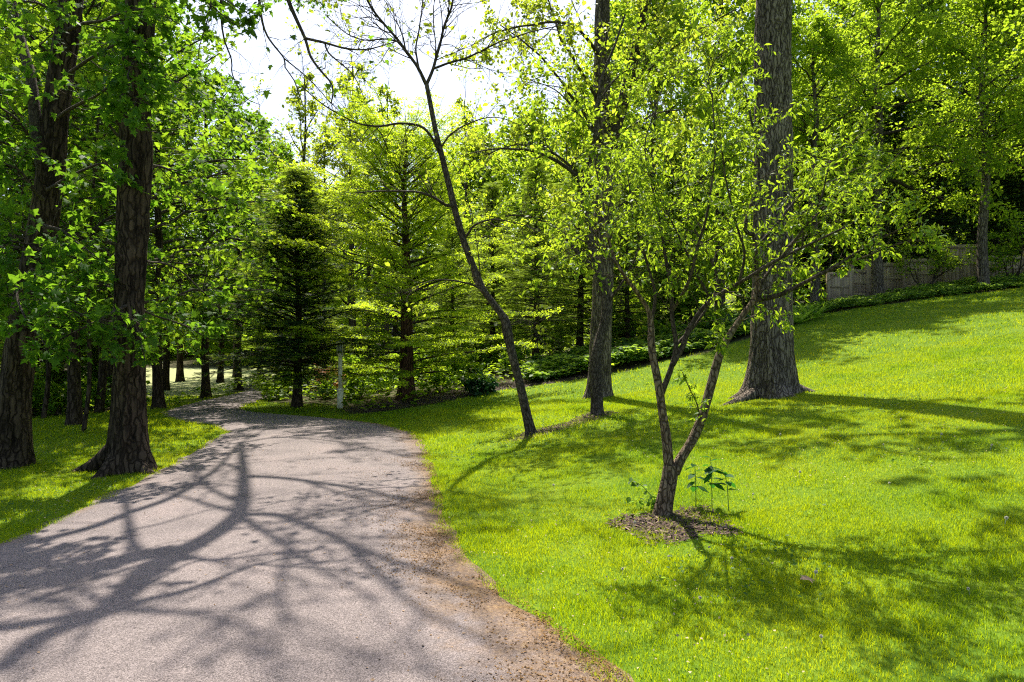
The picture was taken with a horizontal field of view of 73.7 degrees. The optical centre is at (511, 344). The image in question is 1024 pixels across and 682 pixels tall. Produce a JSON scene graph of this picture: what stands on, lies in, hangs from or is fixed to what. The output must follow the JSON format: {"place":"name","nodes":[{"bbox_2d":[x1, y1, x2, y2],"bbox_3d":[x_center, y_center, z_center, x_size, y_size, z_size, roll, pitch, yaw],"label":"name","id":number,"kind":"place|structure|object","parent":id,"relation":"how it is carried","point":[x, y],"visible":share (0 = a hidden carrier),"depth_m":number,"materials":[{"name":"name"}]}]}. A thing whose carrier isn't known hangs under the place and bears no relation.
{"place":"outdoors","nodes":[
{"label":"outdoors","id":0,"kind":"place"},
{"bbox_2d":[0,384,633,681],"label":"driveway","id":1,"kind":"structure","parent":0,"point":[149,584],"depth_m":4.54,"materials":[{"name":"asphalt"}]},
{"bbox_2d":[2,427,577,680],"bbox_3d":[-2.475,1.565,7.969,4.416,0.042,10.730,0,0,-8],"label":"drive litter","id":2,"kind":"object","parent":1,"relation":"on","point":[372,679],"visible":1,"depth_m":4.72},
{"bbox_2d":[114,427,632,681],"bbox_3d":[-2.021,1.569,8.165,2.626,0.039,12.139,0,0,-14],"label":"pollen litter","id":3,"kind":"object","parent":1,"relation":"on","point":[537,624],"visible":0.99,"depth_m":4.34,"materials":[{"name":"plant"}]},
{"bbox_2d":[2,0,1017,308],"label":"sky","id":4,"kind":"structure","parent":0,"point":[407,82],"materials":[{"name":"white"}]},
{"bbox_2d":[0,282,1023,681],"bbox_3d":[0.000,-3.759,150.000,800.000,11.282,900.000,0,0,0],"label":"ground","id":5,"kind":"structure","parent":0,"point":[178,388],"depth_m":6.62,"materials":[{"name":"plant"}]},
{"bbox_2d":[0,171,96,388],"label":"hemlock tree","id":6,"kind":"object","parent":5,"relation":"on","point":[38,359],"visible":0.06,"depth_m":18.91,"materials":[{"name":"green plant"}]},
{"bbox_2d":[0,150,101,418],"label":"sapling tree","id":7,"kind":"object","parent":5,"relation":"on","point":[46,393],"visible":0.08,"depth_m":14.96,"materials":[{"name":"green plant"}]},
{"bbox_2d":[32,372,103,416],"bbox_3d":[-10.582,1.237,15.755,1.818,1.288,1.360,0,0,20],"label":"understory shrub","id":8,"kind":"object","parent":5,"relation":"on","point":[53,403],"visible":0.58,"depth_m":15.60,"materials":[{"name":"plant"}]},
{"bbox_2d":[51,358,98,404],"bbox_3d":[-12.042,1.165,18.884,1.768,1.674,2.364,0,0,-6],"label":"understory shrub","id":9,"kind":"object","parent":5,"relation":"on","point":[84,374],"visible":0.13,"depth_m":18.82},
{"bbox_2d":[16,106,161,431],"bbox_3d":[-7.727,-1.524,12.502,2.153,6.435,2.242,0,0,0],"label":"sapling tree","id":10,"kind":"object","parent":5,"relation":"on","point":[62,263],"visible":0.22,"depth_m":12.47,"materials":[{"name":"green plant"}]},
{"bbox_2d":[0,0,180,342],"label":"woodland maple","id":11,"kind":"object","parent":5,"relation":"on","point":[42,20],"visible":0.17,"depth_m":12.70,"materials":[{"name":"green plant"}]},
{"bbox_2d":[81,376,110,410],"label":"understory shrub","id":12,"kind":"object","parent":5,"relation":"on","point":[94,390],"visible":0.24,"depth_m":16.93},
{"bbox_2d":[38,185,163,391],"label":"hemlock tree","id":13,"kind":"object","parent":5,"relation":"on","point":[95,355],"visible":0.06,"depth_m":19.66,"materials":[{"name":"green plant"}]},
{"bbox_2d":[0,0,202,375],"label":"woodland maple","id":14,"kind":"object","parent":5,"relation":"on","point":[41,29],"visible":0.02,"depth_m":23.04,"materials":[{"name":"green plant"}]},
{"bbox_2d":[0,0,210,411],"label":"woodland maple","id":15,"kind":"object","parent":5,"relation":"on","point":[33,168],"visible":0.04,"depth_m":16.91,"materials":[{"name":"green plant"}]},
{"bbox_2d":[61,167,153,412],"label":"sapling tree","id":16,"kind":"object","parent":5,"relation":"on","point":[99,405],"visible":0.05,"depth_m":16.23,"materials":[{"name":"green plant"}]},
{"bbox_2d":[0,0,259,392],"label":"woodland maple","id":17,"kind":"object","parent":5,"relation":"on","point":[110,366],"visible":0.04,"depth_m":18.99,"materials":[{"name":"green plant"}]},
{"bbox_2d":[0,0,276,469],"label":"maple tree","id":18,"kind":"object","parent":5,"relation":"on","point":[30,283],"visible":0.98,"depth_m":8.30,"materials":[{"name":"green plant"}]},
{"bbox_2d":[0,0,282,408],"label":"woodland maple","id":19,"kind":"object","parent":5,"relation":"on","point":[158,398],"visible":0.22,"depth_m":17.26,"materials":[{"name":"green plant"}]},
{"bbox_2d":[0,0,284,425],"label":"woodland maple","id":20,"kind":"object","parent":5,"relation":"on","point":[74,413],"visible":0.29,"depth_m":13.55,"materials":[{"name":"green plant"}]},
{"bbox_2d":[0,0,298,365],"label":"woodland maple","id":21,"kind":"object","parent":5,"relation":"on","point":[95,75],"visible":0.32,"depth_m":12.42,"materials":[{"name":"green plant"}]},
{"bbox_2d":[80,101,260,389],"bbox_3d":[-12.812,-4.538,25.750,7.126,12.594,6.720,0,0,42],"label":"woodland maple","id":22,"kind":"object","parent":5,"relation":"on","point":[166,369],"visible":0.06,"depth_m":24.96,"materials":[{"name":"green plant"}]},
{"bbox_2d":[115,79,264,381],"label":"woodland maple","id":23,"kind":"object","parent":5,"relation":"on","point":[180,369],"visible":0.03,"depth_m":29.85,"materials":[{"name":"green plant"}]},
{"bbox_2d":[83,25,315,397],"bbox_3d":[-9.540,-4.141,21.070,6.816,11.692,7.145,0,0,-11],"label":"woodland maple","id":24,"kind":"object","parent":5,"relation":"on","point":[204,350],"visible":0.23,"depth_m":20.72,"materials":[{"name":"green plant"}]},
{"bbox_2d":[20,0,420,478],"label":"maple tree","id":25,"kind":"object","parent":5,"relation":"on","point":[125,448],"visible":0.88,"depth_m":8.53,"materials":[{"name":"green plant"}]},
{"bbox_2d":[149,68,330,389],"bbox_3d":[-9.936,-4.147,24.582,6.816,11.692,7.145,0,0,-8],"label":"woodland maple","id":26,"kind":"object","parent":5,"relation":"on","point":[258,125],"visible":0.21,"depth_m":24.20,"materials":[{"name":"green plant"}]},
{"bbox_2d":[148,117,332,382],"bbox_3d":[-12.065,-4.154,29.068,7.145,11.692,6.816,0,0,16],"label":"woodland maple","id":27,"kind":"object","parent":5,"relation":"on","point":[220,377],"visible":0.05,"depth_m":28.91,"materials":[{"name":"green plant"}]},
{"bbox_2d":[187,111,343,379],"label":"woodland maple","id":28,"kind":"object","parent":5,"relation":"on","point":[284,146],"visible":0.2,"depth_m":29.69,"materials":[{"name":"green plant"}]},
{"bbox_2d":[218,75,327,376],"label":"thin leaf tree","id":29,"kind":"object","parent":5,"relation":"on","point":[256,111],"visible":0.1,"depth_m":29.91,"materials":[{"name":"green plant"}]},
{"bbox_2d":[258,381,288,400],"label":"understory shrub","id":30,"kind":"object","parent":5,"relation":"on","point":[273,392],"visible":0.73,"depth_m":19.73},
{"bbox_2d":[180,163,395,406],"bbox_3d":[-5.707,-1.445,17.551,5.120,6.287,5.175,0,0,-26],"label":"spruce tree","id":31,"kind":"object","parent":5,"relation":"on","point":[296,352],"visible":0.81,"depth_m":17.22,"materials":[{"name":"green plant"}]},
{"bbox_2d":[239,17,359,370],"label":"thin leaf tree","id":32,"kind":"object","parent":5,"relation":"on","point":[305,135],"visible":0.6,"depth_m":26.91,"materials":[{"name":"green plant"}]},
{"bbox_2d":[249,157,377,364],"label":"lime maple","id":33,"kind":"object","parent":5,"relation":"on","point":[314,292],"visible":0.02,"depth_m":45.68,"materials":[{"name":"green plant"}]},
{"bbox_2d":[269,84,370,368],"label":"thin leaf tree","id":34,"kind":"object","parent":5,"relation":"on","point":[325,162],"visible":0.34,"depth_m":27.92,"materials":[{"name":"green plant"}]},
{"bbox_2d":[336,340,343,408],"bbox_3d":[-4.296,0.716,17.100,0.226,1.825,0.226,0,0,-20],"label":"lamp post","id":35,"kind":"object","parent":5,"relation":"on","point":[340,392],"visible":0.79,"depth_m":17.05,"materials":[{"name":"metal"}]},
{"bbox_2d":[295,4,391,353],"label":"thin leaf tree","id":36,"kind":"object","parent":5,"relation":"on","point":[327,119],"visible":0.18,"depth_m":35.83,"materials":[{"name":"green plant"}]},
{"bbox_2d":[297,61,399,356],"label":"thin leaf tree","id":37,"kind":"object","parent":5,"relation":"on","point":[350,136],"visible":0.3,"depth_m":29.96,"materials":[{"name":"green plant"}]},
{"bbox_2d":[288,167,417,353],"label":"lime maple","id":38,"kind":"object","parent":5,"relation":"on","point":[341,303],"visible":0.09,"depth_m":43.17,"materials":[{"name":"green plant"}]},
{"bbox_2d":[343,371,383,398],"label":"understory shrub","id":39,"kind":"object","parent":5,"relation":"on","point":[354,384],"visible":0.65,"depth_m":19.06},
{"bbox_2d":[327,62,431,362],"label":"thin leaf tree","id":40,"kind":"object","parent":5,"relation":"on","point":[368,269],"visible":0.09,"depth_m":32.92,"materials":[{"name":"green plant"}]},
{"bbox_2d":[342,43,442,358],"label":"thin leaf tree","id":41,"kind":"object","parent":5,"relation":"on","point":[394,103],"visible":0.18,"depth_m":32.91,"materials":[{"name":"green plant"}]},
{"bbox_2d":[222,74,563,400],"bbox_3d":[-2.602,-2.530,18.071,7.870,8.140,8.498,0,0,20],"label":"dawn redwood","id":42,"kind":"object","parent":5,"relation":"on","point":[406,342],"visible":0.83,"depth_m":17.33,"materials":[{"name":"green plant"}]},
{"bbox_2d":[356,154,436,366],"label":"dark conifer","id":43,"kind":"object","parent":5,"relation":"on","point":[394,329],"visible":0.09,"depth_m":37.85,"materials":[{"name":"plant"}]},
{"bbox_2d":[391,139,455,354],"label":"dark conifer","id":44,"kind":"object","parent":5,"relation":"on","point":[426,270],"visible":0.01,"depth_m":45.74,"materials":[{"name":"plant"}]},
{"bbox_2d":[249,0,600,435],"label":"crooked tree","id":45,"kind":"object","parent":5,"relation":"on","point":[528,421],"visible":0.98,"depth_m":10.69,"materials":[{"name":"green plant"}]},
{"bbox_2d":[391,335,462,381],"bbox_3d":[-2.800,0.631,22.561,2.703,1.932,2.140,0,0,31],"label":"understory shrub","id":46,"kind":"object","parent":5,"relation":"on","point":[416,356],"visible":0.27,"depth_m":22.21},
{"bbox_2d":[417,365,456,393],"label":"understory shrub","id":47,"kind":"object","parent":5,"relation":"on","point":[438,378],"visible":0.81,"depth_m":18.84,"materials":[{"name":"plant"}]},
{"bbox_2d":[32,269,863,408],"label":"woodland undergrowth","id":48,"kind":"object","parent":5,"relation":"on","point":[387,393],"visible":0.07,"depth_m":19.57,"materials":[{"name":"green plant"}]},
{"bbox_2d":[392,126,519,346],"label":"lime maple","id":49,"kind":"object","parent":5,"relation":"on","point":[416,255],"visible":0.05,"depth_m":44.26,"materials":[{"name":"green plant"}]},
{"bbox_2d":[417,215,498,375],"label":"hemlock tree","id":50,"kind":"object","parent":5,"relation":"on","point":[452,298],"visible":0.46,"depth_m":23.33,"materials":[{"name":"green plant"}]},
{"bbox_2d":[442,347,491,380],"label":"understory shrub","id":51,"kind":"object","parent":5,"relation":"on","point":[462,368],"visible":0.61,"depth_m":21.32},
{"bbox_2d":[437,61,517,351],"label":"thin leaf tree","id":52,"kind":"object","parent":5,"relation":"on","point":[458,101],"visible":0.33,"depth_m":37.77,"materials":[{"name":"green plant"}]},
{"bbox_2d":[346,367,622,413],"bbox_3d":[-0.739,1.118,18.469,7.937,0.986,2.408,0,0,-28],"label":"mulch bed","id":53,"kind":"object","parent":5,"relation":"on","point":[435,399],"visible":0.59,"depth_m":17.66,"materials":[{"name":"wood"}]},
{"bbox_2d":[456,367,498,396],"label":"evergreen shrub","id":54,"kind":"object","parent":53,"relation":"on","point":[476,385],"visible":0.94,"depth_m":17.54,"materials":[{"name":"plant"}]},
{"bbox_2d":[412,88,560,345],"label":"lime maple","id":55,"kind":"object","parent":5,"relation":"on","point":[503,178],"visible":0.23,"depth_m":38.88,"materials":[{"name":"green plant"}]},
{"bbox_2d":[441,180,540,364],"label":"hemlock tree","id":56,"kind":"object","parent":5,"relation":"on","point":[491,269],"visible":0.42,"depth_m":25.86,"materials":[{"name":"green plant"}]},
{"bbox_2d":[460,330,529,372],"bbox_3d":[-0.612,0.322,23.569,2.703,1.932,2.140,0,0,24],"label":"understory shrub","id":57,"kind":"object","parent":5,"relation":"on","point":[487,359],"visible":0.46,"depth_m":23.17,"materials":[{"name":"plant"}]},
{"bbox_2d":[425,75,591,339],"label":"lime maple","id":58,"kind":"object","parent":5,"relation":"on","point":[518,154],"visible":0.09,"depth_m":42.06,"materials":[{"name":"green plant"}]},
{"bbox_2d":[0,143,1018,364],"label":"woods","id":59,"kind":"object","parent":5,"relation":"on","point":[213,345],"visible":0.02,"depth_m":59.58,"materials":[{"name":"green plant"}]},
{"bbox_2d":[0,369,1022,602],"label":"lawn weeds","id":60,"kind":"object","parent":5,"relation":"on","point":[767,559],"visible":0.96,"depth_m":8.18,"materials":[{"name":"green plant"}]},
{"bbox_2d":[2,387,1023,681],"bbox_3d":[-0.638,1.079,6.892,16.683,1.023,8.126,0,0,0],"label":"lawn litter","id":61,"kind":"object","parent":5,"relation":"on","point":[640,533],"visible":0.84,"depth_m":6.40,"materials":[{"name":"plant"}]},
{"bbox_2d":[494,345,532,374],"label":"understory shrub","id":62,"kind":"object","parent":5,"relation":"on","point":[504,361],"visible":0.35,"depth_m":21.41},
{"bbox_2d":[480,158,591,357],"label":"hemlock tree","id":63,"kind":"object","parent":5,"relation":"on","point":[535,294],"visible":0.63,"depth_m":22.83,"materials":[{"name":"green plant"}]},
{"bbox_2d":[530,316,589,355],"bbox_3d":[1.602,-0.098,24.698,2.176,2.061,2.909,0,0,57],"label":"understory shrub","id":64,"kind":"object","parent":5,"relation":"on","point":[560,341],"visible":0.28,"depth_m":24.28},
{"bbox_2d":[506,410,619,442],"bbox_3d":[0.895,1.367,11.599,0.790,0.300,3.165,0,0,37],"label":"mulch strip","id":65,"kind":"object","parent":5,"relation":"on","point":[569,423],"visible":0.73,"depth_m":11.53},
{"bbox_2d":[437,2,696,414],"bbox_3d":[0.948,-2.386,12.154,4.563,7.610,2.179,0,0,-11],"label":"slim forked tree","id":66,"kind":"object","parent":65,"relation":"on","point":[596,406],"visible":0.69,"depth_m":12.26,"materials":[{"name":"green plant"}]},
{"bbox_2d":[524,149,633,346],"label":"hemlock tree","id":67,"kind":"object","parent":5,"relation":"on","point":[581,309],"visible":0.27,"depth_m":24.34,"materials":[{"name":"green plant"}]},
{"bbox_2d":[506,43,668,330],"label":"lime maple","id":68,"kind":"object","parent":5,"relation":"on","point":[553,130],"visible":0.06,"depth_m":37.15,"materials":[{"name":"green plant"}]},
{"bbox_2d":[440,0,755,398],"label":"twin top tree","id":69,"kind":"object","parent":5,"relation":"on","point":[613,123],"visible":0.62,"depth_m":15.15,"materials":[{"name":"green plant"}]},
{"bbox_2d":[538,0,697,316],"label":"lime maple","id":70,"kind":"object","parent":5,"relation":"on","point":[589,49],"visible":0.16,"depth_m":33.12,"materials":[{"name":"green plant"}]},
{"bbox_2d":[575,177,675,340],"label":"hemlock tree","id":71,"kind":"object","parent":5,"relation":"on","point":[627,298],"visible":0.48,"depth_m":23.79,"materials":[{"name":"green plant"}]},
{"bbox_2d":[520,311,750,380],"bbox_3d":[4.592,-0.150,21.997,10.896,2.298,4.264,0,0,-26],"label":"hosta bed","id":72,"kind":"object","parent":5,"relation":"on","point":[557,367],"visible":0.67,"depth_m":20.16,"materials":[{"name":"green plant"}]},
{"bbox_2d":[611,306,661,344],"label":"understory shrub","id":73,"kind":"object","parent":5,"relation":"on","point":[638,333],"visible":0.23,"depth_m":24.25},
{"bbox_2d":[624,477,656,509],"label":"leafy shoot","id":74,"kind":"object","parent":5,"relation":"on","point":[639,503],"visible":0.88,"depth_m":6.23,"materials":[{"name":"green plant"}]},
{"bbox_2d":[559,0,753,328],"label":"lime maple","id":75,"kind":"object","parent":5,"relation":"on","point":[683,103],"visible":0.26,"depth_m":26.06,"materials":[{"name":"green plant"}]},
{"bbox_2d":[642,318,681,339],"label":"understory shrub","id":76,"kind":"object","parent":5,"relation":"on","point":[658,331],"visible":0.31,"depth_m":22.39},
{"bbox_2d":[606,505,742,545],"bbox_3d":[1.344,1.504,5.727,1.045,0.112,0.950,0,0,-9],"label":"mulch ring","id":77,"kind":"object","parent":5,"relation":"on","point":[692,524],"visible":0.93,"depth_m":5.71,"materials":[{"name":"wood"}]},
{"bbox_2d":[631,151,723,323],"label":"hemlock tree","id":78,"kind":"object","parent":5,"relation":"on","point":[675,265],"visible":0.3,"depth_m":25.70,"materials":[{"name":"green plant"}]},
{"bbox_2d":[645,283,727,334],"bbox_3d":[6.566,-1.207,25.909,3.273,2.318,2.448,0,0,17],"label":"understory shrub","id":79,"kind":"object","parent":5,"relation":"on","point":[678,316],"visible":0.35,"depth_m":25.63,"materials":[{"name":"plant"}]},
{"bbox_2d":[687,303,728,328],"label":"understory shrub","id":80,"kind":"object","parent":5,"relation":"on","point":[709,320],"visible":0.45,"depth_m":22.77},
{"bbox_2d":[699,456,724,507],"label":"broadleaf seedling","id":81,"kind":"object","parent":5,"relation":"on","point":[709,469],"visible":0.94,"depth_m":6.13,"materials":[{"name":"green plant"}]},
{"bbox_2d":[646,0,814,405],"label":"oak tree","id":82,"kind":"object","parent":5,"relation":"on","point":[771,371],"visible":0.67,"depth_m":12.70,"materials":[{"name":"grey plant"}]},
{"bbox_2d":[620,0,845,310],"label":"lime maple","id":83,"kind":"object","parent":5,"relation":"on","point":[743,67],"visible":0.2,"depth_m":29.22,"materials":[{"name":"green plant"}]},
{"bbox_2d":[535,0,954,516],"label":"two stem tree","id":84,"kind":"object","parent":5,"relation":"on","point":[671,472],"visible":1,"depth_m":5.91,"materials":[{"name":"green plant"}]},
{"bbox_2d":[728,271,803,316],"bbox_3d":[9.408,-1.744,26.576,3.273,2.318,2.448,0,0,60],"label":"understory shrub","id":85,"kind":"object","parent":5,"relation":"on","point":[743,286],"visible":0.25,"depth_m":26.37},
{"bbox_2d":[703,0,870,267],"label":"lime maple","id":86,"kind":"object","parent":5,"relation":"on","point":[794,6],"visible":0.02,"depth_m":34.90,"materials":[{"name":"green plant"}]},
{"bbox_2d":[716,0,896,304],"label":"slope tree","id":87,"kind":"object","parent":5,"relation":"on","point":[819,36],"visible":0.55,"depth_m":26.79,"materials":[{"name":"green plant"}]},
{"bbox_2d":[793,264,825,305],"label":"understory shrub","id":88,"kind":"object","parent":5,"relation":"on","point":[803,287],"visible":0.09,"depth_m":30.72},
{"bbox_2d":[793,302,825,323],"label":"fern clump","id":89,"kind":"object","parent":5,"relation":"on","point":[799,319],"visible":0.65,"depth_m":22.45,"materials":[{"name":"green plant"}]},
{"bbox_2d":[793,135,850,295],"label":"dark conifer","id":90,"kind":"object","parent":5,"relation":"on","point":[806,255],"visible":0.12,"depth_m":34.67,"materials":[{"name":"plant"}]},
{"bbox_2d":[796,100,901,290],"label":"dark conifer","id":91,"kind":"object","parent":5,"relation":"on","point":[850,250],"visible":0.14,"depth_m":33.19,"materials":[{"name":"green plant"}]},
{"bbox_2d":[793,0,958,259],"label":"lime maple","id":92,"kind":"object","parent":5,"relation":"on","point":[834,21],"visible":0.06,"depth_m":36.32,"materials":[{"name":"green plant"}]},
{"bbox_2d":[800,3,965,262],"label":"lime maple","id":93,"kind":"object","parent":5,"relation":"on","point":[903,165],"visible":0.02,"depth_m":44.31,"materials":[{"name":"green plant"}]},
{"bbox_2d":[753,0,1023,294],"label":"slope tree","id":94,"kind":"object","parent":5,"relation":"on","point":[877,272],"visible":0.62,"depth_m":27.50,"materials":[{"name":"green plant"}]},
{"bbox_2d":[851,95,954,267],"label":"dark conifer","id":95,"kind":"object","parent":5,"relation":"on","point":[894,120],"visible":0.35,"depth_m":34.11,"materials":[{"name":"plant"}]},
{"bbox_2d":[793,271,1023,312],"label":"ground cover","id":96,"kind":"object","parent":5,"relation":"on","point":[965,284],"visible":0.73,"depth_m":25.86,"materials":[{"name":"green plant"}]},
{"bbox_2d":[818,0,1019,258],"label":"lime maple","id":97,"kind":"object","parent":5,"relation":"on","point":[937,4],"visible":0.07,"depth_m":37.98,"materials":[{"name":"green plant"}]},
{"bbox_2d":[826,241,1023,300],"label":"wooden fence","id":98,"kind":"object","parent":5,"relation":"on","point":[858,282],"visible":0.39,"depth_m":29.90,"materials":[{"name":"grey wood"}]},
{"bbox_2d":[885,98,988,262],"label":"dark conifer","id":99,"kind":"object","parent":5,"relation":"on","point":[939,213],"visible":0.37,"depth_m":33.67,"materials":[{"name":"plant"}]},
{"bbox_2d":[889,224,991,286],"bbox_3d":[17.912,-3.630,28.591,3.805,2.976,2.632,0,0,29],"label":"flowering shrub","id":100,"kind":"object","parent":5,"relation":"on","point":[937,260],"visible":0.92,"depth_m":28.51,"materials":[{"name":"green plant"}]},
{"bbox_2d":[886,0,1023,284],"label":"slope tree","id":101,"kind":"object","parent":5,"relation":"on","point":[986,169],"visible":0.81,"depth_m":26.81,"materials":[{"name":"green plant"}]},
{"bbox_2d":[887,4,1023,255],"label":"lime maple","id":102,"kind":"object","parent":5,"relation":"on","point":[976,36],"visible":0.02,"depth_m":38.73,"materials":[{"name":"green plant"}]},
{"bbox_2d":[916,68,1023,256],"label":"dark conifer","id":103,"kind":"object","parent":5,"relation":"on","point":[977,210],"visible":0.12,"depth_m":35.43,"materials":[{"name":"plant"}]},
{"bbox_2d":[933,6,1023,242],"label":"lime maple","id":104,"kind":"object","parent":5,"relation":"on","point":[993,54],"visible":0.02,"depth_m":37.04,"materials":[{"name":"green plant"}]},
{"bbox_2d":[946,0,1023,179],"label":"slope tree","id":105,"kind":"object","parent":5,"relation":"on","point":[1020,133],"visible":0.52,"depth_m":25.40,"materials":[{"name":"green plant"}]},
{"bbox_2d":[966,203,1023,276],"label":"bush","id":106,"kind":"object","parent":5,"relation":"on","point":[1006,260],"visible":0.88,"depth_m":28.15,"materials":[{"name":"plant"}]},
{"bbox_2d":[968,93,1023,255],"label":"dark conifer","id":107,"kind":"object","parent":5,"relation":"on","point":[1020,188],"visible":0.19,"depth_m":34.93,"materials":[{"name":"plant"}]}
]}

